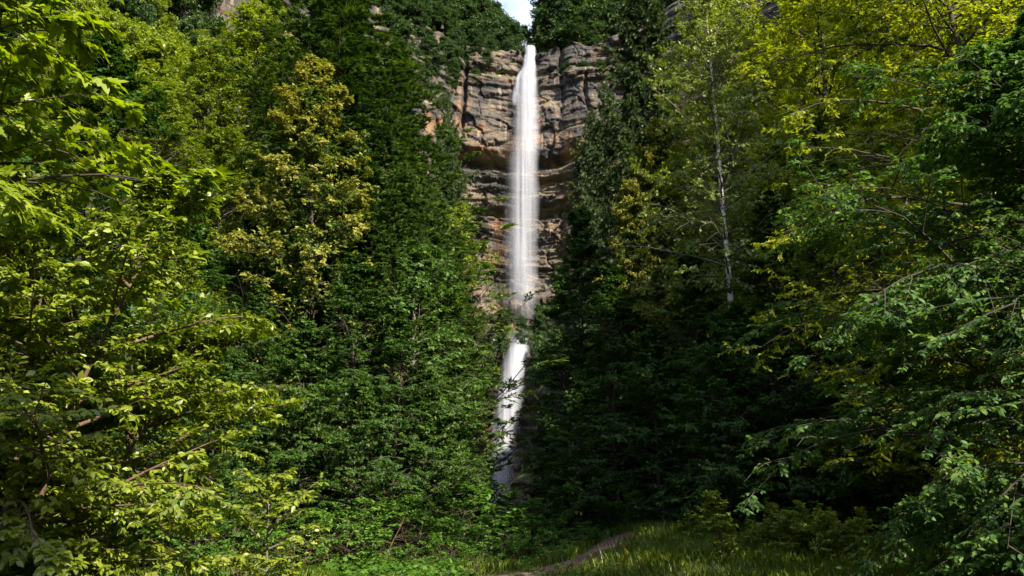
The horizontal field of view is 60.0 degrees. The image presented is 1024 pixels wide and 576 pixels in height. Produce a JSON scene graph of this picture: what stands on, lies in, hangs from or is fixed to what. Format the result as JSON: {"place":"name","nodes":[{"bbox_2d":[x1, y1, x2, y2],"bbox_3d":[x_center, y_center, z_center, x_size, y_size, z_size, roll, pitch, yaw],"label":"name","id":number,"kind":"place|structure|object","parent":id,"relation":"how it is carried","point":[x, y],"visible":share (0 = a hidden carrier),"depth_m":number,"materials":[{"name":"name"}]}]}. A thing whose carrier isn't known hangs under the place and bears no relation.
{"place":"outdoors","nodes":[
{"label":"outdoors","id":0,"kind":"place"},
{"bbox_2d":[178,0,804,520],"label":"cliff","id":1,"kind":"structure","parent":0,"point":[524,160],"depth_m":169.66,"materials":[{"name":"stone"}]},
{"bbox_2d":[376,0,411,28],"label":"bush","id":2,"kind":"object","parent":1,"relation":"on","point":[394,7],"visible":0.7,"depth_m":167.36,"materials":[{"name":"green plant"}]},
{"bbox_2d":[390,18,424,65],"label":"bush","id":3,"kind":"object","parent":1,"relation":"on","point":[404,27],"visible":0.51,"depth_m":165.63,"materials":[{"name":"green plant"}]},
{"bbox_2d":[404,0,435,37],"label":"bush","id":4,"kind":"object","parent":1,"relation":"on","point":[423,9],"visible":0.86,"depth_m":171.69,"materials":[{"name":"green plant"}]},
{"bbox_2d":[417,34,446,76],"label":"bush","id":5,"kind":"object","parent":1,"relation":"on","point":[430,40],"visible":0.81,"depth_m":168.57,"materials":[{"name":"green plant"}]},
{"bbox_2d":[429,0,459,29],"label":"bush","id":6,"kind":"object","parent":1,"relation":"on","point":[441,21],"visible":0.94,"depth_m":177.73,"materials":[{"name":"green plant"}]},
{"bbox_2d":[470,0,504,42],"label":"broadleaf tree","id":7,"kind":"object","parent":1,"relation":"on","point":[480,12],"visible":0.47,"depth_m":185.98,"materials":[{"name":"green plant"}]},
{"bbox_2d":[490,307,514,358],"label":"broadleaf tree","id":8,"kind":"object","parent":1,"relation":"on","point":[504,346],"visible":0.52,"depth_m":151.66,"materials":[{"name":"green plant"}]},
{"bbox_2d":[494,16,523,51],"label":"broadleaf tree","id":9,"kind":"object","parent":1,"relation":"on","point":[511,26],"visible":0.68,"depth_m":186.18,"materials":[{"name":"green plant"}]},
{"bbox_2d":[529,0,593,52],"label":"broadleaf tree","id":10,"kind":"object","parent":1,"relation":"on","point":[563,12],"visible":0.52,"depth_m":183.29,"materials":[{"name":"green plant"}]},
{"bbox_2d":[559,0,619,41],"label":"broadleaf tree","id":11,"kind":"object","parent":1,"relation":"on","point":[592,5],"visible":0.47,"depth_m":181.01,"materials":[{"name":"green plant"}]},
{"bbox_2d":[1,2,1019,575],"bbox_3d":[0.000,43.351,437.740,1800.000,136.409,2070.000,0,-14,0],"label":"ground","id":12,"kind":"structure","parent":0,"point":[935,456],"depth_m":33.77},
{"bbox_2d":[13,26,57,125],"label":"broadleaf tree","id":13,"kind":"object","parent":12,"relation":"on","point":[44,115],"visible":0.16,"depth_m":67.73,"materials":[{"name":"green plant"}]},
{"bbox_2d":[2,100,128,369],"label":"beech tree","id":14,"kind":"object","parent":12,"relation":"on","point":[82,155],"visible":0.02,"depth_m":30.54,"materials":[{"name":"green plant"}]},
{"bbox_2d":[32,0,134,150],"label":"broadleaf tree","id":15,"kind":"object","parent":12,"relation":"on","point":[108,14],"visible":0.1,"depth_m":71.94,"materials":[{"name":"green plant"}]},
{"bbox_2d":[53,0,163,60],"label":"broadleaf tree","id":16,"kind":"object","parent":12,"relation":"on","point":[134,8],"visible":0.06,"depth_m":86.57,"materials":[{"name":"green plant"}]},
{"bbox_2d":[0,0,235,462],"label":"maple tree","id":17,"kind":"object","parent":12,"relation":"on","point":[33,55],"visible":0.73,"depth_m":10.57,"materials":[{"name":"green plant"}]},
{"bbox_2d":[0,29,236,533],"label":"beech tree","id":18,"kind":"object","parent":12,"relation":"on","point":[120,69],"visible":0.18,"depth_m":21.55,"materials":[{"name":"green plant"}]},
{"bbox_2d":[62,8,187,203],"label":"broadleaf tree","id":19,"kind":"object","parent":12,"relation":"on","point":[127,22],"visible":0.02,"depth_m":73.44,"materials":[{"name":"green plant"}]},
{"bbox_2d":[69,22,216,222],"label":"broadleaf tree","id":20,"kind":"object","parent":12,"relation":"on","point":[151,47],"visible":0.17,"depth_m":71.47,"materials":[{"name":"green plant"}]},
{"bbox_2d":[74,77,222,321],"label":"maple tree","id":21,"kind":"object","parent":12,"relation":"on","point":[174,111],"visible":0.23,"depth_m":49.28,"materials":[{"name":"green plant"}]},
{"bbox_2d":[0,161,308,575],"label":"hazel bush","id":22,"kind":"object","parent":12,"relation":"on","point":[49,494],"visible":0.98,"depth_m":9.70,"materials":[{"name":"green plant"}]},
{"bbox_2d":[74,237,234,570],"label":"maple tree","id":23,"kind":"object","parent":12,"relation":"on","point":[182,267],"visible":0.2,"depth_m":26.12,"materials":[{"name":"green plant"}]},
{"bbox_2d":[139,0,181,37],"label":"broadleaf tree","id":24,"kind":"object","parent":12,"relation":"on","point":[162,15],"visible":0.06,"depth_m":98.63,"materials":[{"name":"green plant"}]},
{"bbox_2d":[110,285,254,564],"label":"ash tree","id":25,"kind":"object","parent":12,"relation":"on","point":[191,295],"visible":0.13,"depth_m":25.24,"materials":[{"name":"green plant"}]},
{"bbox_2d":[153,0,227,68],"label":"broadleaf tree","id":26,"kind":"object","parent":12,"relation":"on","point":[190,18],"visible":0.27,"depth_m":110.66,"materials":[{"name":"green plant"}]},
{"bbox_2d":[129,209,251,541],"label":"beech tree","id":27,"kind":"object","parent":12,"relation":"on","point":[206,231],"visible":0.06,"depth_m":35.11,"materials":[{"name":"green plant"}]},
{"bbox_2d":[93,223,296,554],"bbox_3d":[-11.084,3.656,29.552,7.191,12.290,6.902,-6,-15,23],"label":"beech tree","id":28,"kind":"object","parent":12,"relation":"on","point":[210,276],"visible":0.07,"depth_m":30.29,"materials":[{"name":"green plant"}]},
{"bbox_2d":[120,347,274,573],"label":"beech tree","id":29,"kind":"object","parent":12,"relation":"on","point":[229,362],"visible":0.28,"depth_m":23.58,"materials":[{"name":"green plant"}]},
{"bbox_2d":[116,39,279,320],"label":"maple tree","id":30,"kind":"object","parent":12,"relation":"on","point":[199,107],"visible":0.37,"depth_m":53.53,"materials":[{"name":"green plant"}]},
{"bbox_2d":[136,500,272,575],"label":"shrub","id":31,"kind":"object","parent":12,"relation":"on","point":[221,531],"visible":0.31,"depth_m":19.95,"materials":[{"name":"green plant"}]},
{"bbox_2d":[136,114,290,449],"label":"maple tree","id":32,"kind":"object","parent":12,"relation":"on","point":[227,140],"visible":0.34,"depth_m":46.93,"materials":[{"name":"green plant"}]},
{"bbox_2d":[201,528,283,575],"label":"shrub","id":33,"kind":"object","parent":12,"relation":"on","point":[210,550],"visible":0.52,"depth_m":18.73,"materials":[{"name":"green plant"}]},
{"bbox_2d":[188,217,300,538],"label":"beech tree","id":34,"kind":"object","parent":12,"relation":"on","point":[233,265],"visible":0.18,"depth_m":38.73,"materials":[{"name":"green plant"}]},
{"bbox_2d":[146,0,343,353],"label":"maple tree","id":35,"kind":"object","parent":12,"relation":"on","point":[246,37],"visible":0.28,"depth_m":57.18,"materials":[{"name":"green plant"}]},
{"bbox_2d":[199,278,318,555],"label":"beech tree","id":36,"kind":"object","parent":12,"relation":"on","point":[257,304],"visible":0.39,"depth_m":30.13,"materials":[{"name":"green plant"}]},
{"bbox_2d":[205,467,331,575],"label":"sapling","id":37,"kind":"object","parent":12,"relation":"on","point":[264,485],"visible":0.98,"depth_m":13.89,"materials":[{"name":"green plant"}]},
{"bbox_2d":[248,507,351,574],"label":"shrub","id":38,"kind":"object","parent":12,"relation":"on","point":[320,513],"visible":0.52,"depth_m":22.79,"materials":[{"name":"green plant"}]},
{"bbox_2d":[217,317,390,565],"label":"beech tree","id":39,"kind":"object","parent":12,"relation":"on","point":[305,338],"visible":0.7,"depth_m":27.60,"materials":[{"name":"green plant"}]},
{"bbox_2d":[47,0,568,514],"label":"broadleaf tree","id":40,"kind":"object","parent":12,"relation":"on","point":[339,40],"visible":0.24,"depth_m":48.20,"materials":[{"name":"green plant"}]},
{"bbox_2d":[199,53,467,558],"bbox_3d":[-8.543,0.944,38.990,11.405,24.358,11.553,11,-18,-38],"label":"lime tree","id":41,"kind":"object","parent":12,"relation":"on","point":[317,119],"visible":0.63,"depth_m":38.64,"materials":[{"name":"green plant"}]},
{"bbox_2d":[285,507,392,575],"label":"shrub","id":42,"kind":"object","parent":12,"relation":"on","point":[372,531],"visible":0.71,"depth_m":23.59,"materials":[{"name":"green plant"}]},
{"bbox_2d":[275,252,408,556],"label":"beech tree","id":43,"kind":"object","parent":12,"relation":"on","point":[354,278],"visible":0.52,"depth_m":34.56,"materials":[{"name":"green plant"}]},
{"bbox_2d":[284,373,426,566],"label":"beech tree","id":44,"kind":"object","parent":12,"relation":"on","point":[359,387],"visible":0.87,"depth_m":26.29,"materials":[{"name":"green plant"}]},
{"bbox_2d":[313,494,446,565],"bbox_3d":[-4.064,7.576,25.963,3.461,3.012,3.509,-12,-19,39],"label":"shrub","id":45,"kind":"object","parent":12,"relation":"on","point":[381,507],"visible":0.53,"depth_m":25.56,"materials":[{"name":"green plant"}]},
{"bbox_2d":[325,309,457,557],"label":"beech tree","id":46,"kind":"object","parent":12,"relation":"on","point":[397,348],"visible":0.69,"depth_m":32.72,"materials":[{"name":"green plant"}]},
{"bbox_2d":[239,35,545,500],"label":"fir tree","id":47,"kind":"object","parent":12,"relation":"on","point":[394,50],"visible":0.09,"depth_m":58.41,"materials":[{"name":"green plant"}]},
{"bbox_2d":[260,99,528,551],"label":"fir tree","id":48,"kind":"object","parent":12,"relation":"on","point":[382,132],"visible":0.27,"depth_m":42.41,"materials":[{"name":"green plant"}]},
{"bbox_2d":[256,88,533,536],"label":"fir tree","id":49,"kind":"object","parent":12,"relation":"on","point":[374,112],"visible":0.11,"depth_m":45.54,"materials":[{"name":"green plant"}]},
{"bbox_2d":[326,236,491,551],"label":"ash tree","id":50,"kind":"object","parent":12,"relation":"on","point":[408,285],"visible":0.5,"depth_m":36.60,"materials":[{"name":"green plant"}]},
{"bbox_2d":[392,538,442,570],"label":"shrub","id":51,"kind":"object","parent":12,"relation":"on","point":[421,552],"visible":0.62,"depth_m":24.81,"materials":[{"name":"green plant"}]},
{"bbox_2d":[303,162,532,558],"bbox_3d":[-4.705,3.093,37.612,10.088,17.949,9.894,10,-17,-35],"label":"fir tree","id":52,"kind":"object","parent":12,"relation":"on","point":[409,224],"visible":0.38,"depth_m":38.45,"materials":[{"name":"green plant"}]},
{"bbox_2d":[334,162,504,541],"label":"fir tree","id":53,"kind":"object","parent":12,"relation":"on","point":[443,240],"visible":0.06,"depth_m":46.88,"materials":[{"name":"green plant"}]},
{"bbox_2d":[375,502,470,567],"bbox_3d":[-2.970,8.202,27.901,3.361,2.925,3.407,4,-15,-17],"label":"shrub","id":54,"kind":"object","parent":12,"relation":"on","point":[447,527],"visible":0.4,"depth_m":27.77,"materials":[{"name":"green plant"}]},
{"bbox_2d":[363,359,492,557],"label":"beech tree","id":55,"kind":"object","parent":12,"relation":"on","point":[439,436],"visible":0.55,"depth_m":33.30,"materials":[{"name":"green plant"}]},
{"bbox_2d":[384,251,498,553],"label":"beech tree","id":56,"kind":"object","parent":12,"relation":"on","point":[464,353],"visible":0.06,"depth_m":39.66,"materials":[{"name":"green plant"}]},
{"bbox_2d":[378,481,516,559],"bbox_3d":[-2.508,9.388,32.621,5.219,4.543,5.291,2,-14,-7],"label":"shrub","id":57,"kind":"object","parent":12,"relation":"on","point":[481,494],"visible":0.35,"depth_m":32.09,"materials":[{"name":"green plant"}]},
{"bbox_2d":[415,515,508,565],"bbox_3d":[-1.733,8.647,28.802,2.916,2.503,2.876,9,-17,-33],"label":"shrub","id":58,"kind":"object","parent":12,"relation":"on","point":[474,533],"visible":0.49,"depth_m":28.73,"materials":[{"name":"green plant"}]},
{"bbox_2d":[428,89,506,500],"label":"spruce tree","id":59,"kind":"object","parent":12,"relation":"on","point":[447,117],"visible":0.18,"depth_m":83.52,"materials":[{"name":"green plant"}]},
{"bbox_2d":[430,126,507,541],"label":"spruce tree","id":60,"kind":"object","parent":12,"relation":"on","point":[454,193],"visible":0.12,"depth_m":73.52,"materials":[{"name":"green plant"}]},
{"bbox_2d":[438,201,511,513],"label":"maple tree","id":61,"kind":"object","parent":12,"relation":"on","point":[458,220],"visible":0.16,"depth_m":51.21,"materials":[{"name":"green plant"}]},
{"bbox_2d":[449,542,506,575],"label":"shrub","id":62,"kind":"object","parent":12,"relation":"on","point":[477,554],"visible":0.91,"depth_m":23.00,"materials":[{"name":"green plant"}]},
{"bbox_2d":[427,490,545,559],"bbox_3d":[-1.236,10.602,36.388,5.557,4.771,5.482,3,-14,-12],"label":"shrub","id":63,"kind":"object","parent":12,"relation":"on","point":[518,518],"visible":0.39,"depth_m":35.78,"materials":[{"name":"green plant"}]},
{"bbox_2d":[470,525,541,559],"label":"shrub","id":64,"kind":"object","parent":12,"relation":"on","point":[528,544],"visible":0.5,"depth_m":30.43,"materials":[{"name":"green plant"}]},
{"bbox_2d":[522,411,583,555],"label":"beech tree","id":65,"kind":"object","parent":12,"relation":"on","point":[546,458],"visible":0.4,"depth_m":44.86,"materials":[{"name":"green plant"}]},
{"bbox_2d":[87,475,1023,575],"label":"grass","id":66,"kind":"structure","parent":12,"relation":"on","point":[658,559],"depth_m":22.37,"materials":[{"name":"green plant"}]},
{"bbox_2d":[103,450,1020,575],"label":"ground cover","id":67,"kind":"object","parent":12,"relation":"on","point":[415,567],"visible":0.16,"depth_m":22.53,"materials":[{"name":"green plant"}]},
{"bbox_2d":[517,264,620,537],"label":"beech tree","id":68,"kind":"object","parent":12,"relation":"on","point":[557,309],"visible":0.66,"depth_m":50.10,"materials":[{"name":"green plant"}]},
{"bbox_2d":[515,107,622,524],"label":"spruce tree","id":69,"kind":"object","parent":12,"relation":"on","point":[580,166],"visible":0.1,"depth_m":80.29,"materials":[{"name":"green plant"}]},
{"bbox_2d":[508,206,635,528],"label":"spruce tree","id":70,"kind":"object","parent":12,"relation":"on","point":[580,225],"visible":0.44,"depth_m":55.03,"materials":[{"name":"green plant"}]},
{"bbox_2d":[548,519,604,549],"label":"shrub","id":71,"kind":"object","parent":12,"relation":"on","point":[594,532],"visible":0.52,"depth_m":34.41,"materials":[{"name":"green plant"}]},
{"bbox_2d":[534,481,623,550],"bbox_3d":[3.049,10.374,38.717,3.959,3.711,4.013,6,-15,-22],"label":"shrub","id":72,"kind":"object","parent":12,"relation":"on","point":[569,486],"visible":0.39,"depth_m":38.59,"materials":[{"name":"green plant"}]},
{"bbox_2d":[521,373,641,543],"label":"beech tree","id":73,"kind":"object","parent":12,"relation":"on","point":[582,390],"visible":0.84,"depth_m":39.11,"materials":[{"name":"green plant"}]},
{"bbox_2d":[538,80,647,515],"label":"spruce tree","id":74,"kind":"object","parent":12,"relation":"on","point":[602,173],"visible":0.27,"depth_m":74.35,"materials":[{"name":"green plant"}]},
{"bbox_2d":[547,265,677,530],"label":"beech tree","id":75,"kind":"object","parent":12,"relation":"on","point":[604,295],"visible":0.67,"depth_m":44.41,"materials":[{"name":"green plant"}]},
{"bbox_2d":[522,0,740,523],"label":"spruce tree","id":76,"kind":"object","parent":12,"relation":"on","point":[634,43],"visible":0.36,"depth_m":59.52,"materials":[{"name":"green plant"}]},
{"bbox_2d":[573,178,700,520],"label":"tree","id":77,"kind":"object","parent":12,"relation":"on","point":[625,213],"visible":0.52,"depth_m":46.57,"materials":[{"name":"green plant"}]},
{"bbox_2d":[587,322,724,536],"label":"beech tree","id":78,"kind":"object","parent":12,"relation":"on","point":[651,367],"visible":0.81,"depth_m":35.60,"materials":[{"name":"green plant"}]},
{"bbox_2d":[593,117,777,516],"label":"spruce tree","id":79,"kind":"object","parent":12,"relation":"on","point":[655,154],"visible":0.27,"depth_m":49.84,"materials":[{"name":"green plant"}]},
{"bbox_2d":[625,251,754,519],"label":"beech tree","id":80,"kind":"object","parent":12,"relation":"on","point":[691,294],"visible":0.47,"depth_m":36.25,"materials":[{"name":"green plant"}]},
{"bbox_2d":[624,0,800,509],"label":"maple tree","id":81,"kind":"object","parent":12,"relation":"on","point":[678,191],"visible":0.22,"depth_m":46.30,"materials":[{"name":"green plant"}]},
{"bbox_2d":[692,490,740,554],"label":"sapling","id":82,"kind":"object","parent":12,"relation":"on","point":[713,499],"visible":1,"depth_m":22.18,"materials":[{"name":"green plant"}]},
{"bbox_2d":[611,0,824,520],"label":"birch tree","id":83,"kind":"object","parent":12,"relation":"on","point":[707,35],"visible":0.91,"depth_m":37.53,"materials":[{"name":"green plant"}]},
{"bbox_2d":[648,319,803,528],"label":"beech tree","id":84,"kind":"object","parent":12,"relation":"on","point":[721,335],"visible":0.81,"depth_m":29.54,"materials":[{"name":"green plant"}]},
{"bbox_2d":[656,298,832,521],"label":"beech tree","id":85,"kind":"object","parent":12,"relation":"on","point":[733,311],"visible":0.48,"depth_m":30.72,"materials":[{"name":"green plant"}]},
{"bbox_2d":[656,13,853,485],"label":"maple tree","id":86,"kind":"object","parent":12,"relation":"on","point":[760,33],"visible":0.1,"depth_m":50.47,"materials":[{"name":"green plant"}]},
{"bbox_2d":[698,130,829,477],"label":"maple tree","id":87,"kind":"object","parent":12,"relation":"on","point":[777,155],"visible":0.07,"depth_m":43.86,"materials":[{"name":"green plant"}]},
{"bbox_2d":[676,186,872,523],"bbox_3d":[10.066,2.929,34.227,7.594,14.476,6.740,-7,-16,27],"label":"beech tree","id":88,"kind":"object","parent":12,"relation":"on","point":[761,236],"visible":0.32,"depth_m":34.74,"materials":[{"name":"green plant"}]},
{"bbox_2d":[744,497,816,549],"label":"bush","id":89,"kind":"object","parent":12,"relation":"on","point":[777,516],"visible":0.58,"depth_m":24.06,"materials":[{"name":"green plant"}]},
{"bbox_2d":[717,335,871,529],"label":"beech tree","id":90,"kind":"object","parent":12,"relation":"on","point":[802,405],"visible":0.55,"depth_m":28.58,"materials":[{"name":"green plant"}]},
{"bbox_2d":[769,507,847,559],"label":"bush","id":91,"kind":"object","parent":12,"relation":"on","point":[802,531],"visible":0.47,"depth_m":22.95,"materials":[{"name":"green plant"}]},
{"bbox_2d":[665,0,973,497],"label":"maple tree","id":92,"kind":"object","parent":12,"relation":"on","point":[808,15],"visible":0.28,"depth_m":43.81,"materials":[{"name":"green plant"}]},
{"bbox_2d":[741,93,921,514],"bbox_3d":[14.223,0.937,39.117,8.426,19.941,9.104,-9,-17,32],"label":"maple tree","id":93,"kind":"object","parent":12,"relation":"on","point":[819,122],"visible":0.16,"depth_m":39.86,"materials":[{"name":"green plant"}]},
{"bbox_2d":[741,140,929,518],"bbox_3d":[11.283,1.646,31.172,6.654,14.890,6.158,-11,-18,38],"label":"maple tree","id":94,"kind":"object","parent":12,"relation":"on","point":[832,167],"visible":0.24,"depth_m":31.63,"materials":[{"name":"green plant"}]},
{"bbox_2d":[806,503,880,563],"bbox_3d":[8.301,6.614,22.069,1.845,2.463,1.816,-4,-15,16],"label":"bush","id":95,"kind":"object","parent":12,"relation":"on","point":[854,530],"visible":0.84,"depth_m":22.07,"materials":[{"name":"green plant"}]},
{"bbox_2d":[752,221,937,522],"bbox_3d":[12.130,3.250,32.403,6.730,13.008,6.459,2,-14,-7],"label":"beech tree","id":96,"kind":"object","parent":12,"relation":"on","point":[807,349],"visible":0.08,"depth_m":32.24,"materials":[{"name":"green plant"}]},
{"bbox_2d":[808,474,909,534],"bbox_3d":[10.160,6.889,26.172,2.831,2.653,2.870,8,-16,-29],"label":"shrub","id":97,"kind":"object","parent":12,"relation":"on","point":[864,499],"visible":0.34,"depth_m":26.23,"materials":[{"name":"green plant"}]},
{"bbox_2d":[716,0,1023,505],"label":"cherry tree","id":98,"kind":"object","parent":12,"relation":"on","point":[908,24],"visible":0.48,"depth_m":18.39,"materials":[{"name":"green plant"}]},
{"bbox_2d":[787,325,961,541],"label":"beech tree","id":99,"kind":"object","parent":12,"relation":"on","point":[865,364],"visible":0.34,"depth_m":26.29,"materials":[{"name":"green plant"}]},
{"bbox_2d":[776,90,977,535],"bbox_3d":[11.209,1.015,26.812,5.754,14.407,5.434,6,-15,-22],"label":"maple tree","id":100,"kind":"object","parent":12,"relation":"on","point":[866,147],"visible":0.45,"depth_m":26.96,"materials":[{"name":"green plant"}]},
{"bbox_2d":[731,7,1023,575],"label":"hornbeam tree","id":101,"kind":"object","parent":12,"relation":"on","point":[991,109],"visible":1,"depth_m":11.94,"materials":[{"name":"green plant"}]},
{"bbox_2d":[787,0,970,484],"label":"maple tree","id":102,"kind":"object","parent":12,"relation":"on","point":[852,31],"visible":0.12,"depth_m":39.43,"materials":[{"name":"green plant"}]},
{"bbox_2d":[839,0,1023,491],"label":"maple tree","id":103,"kind":"object","parent":12,"relation":"on","point":[948,33],"visible":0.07,"depth_m":33.35,"materials":[{"name":"green plant"}]},
{"bbox_2d":[938,0,1023,497],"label":"maple tree","id":104,"kind":"object","parent":12,"relation":"on","point":[1018,470],"visible":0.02,"depth_m":16.68,"materials":[{"name":"green plant"}]},
{"bbox_2d":[495,0,537,55],"label":"sky","id":105,"kind":"structure","parent":0,"point":[519,9],"materials":[{"name":"white"}]},
{"bbox_2d":[495,532,634,575],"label":"path","id":106,"kind":"structure","parent":0,"point":[580,558],"depth_m":26.42,"materials":[{"name":"brown soil"}]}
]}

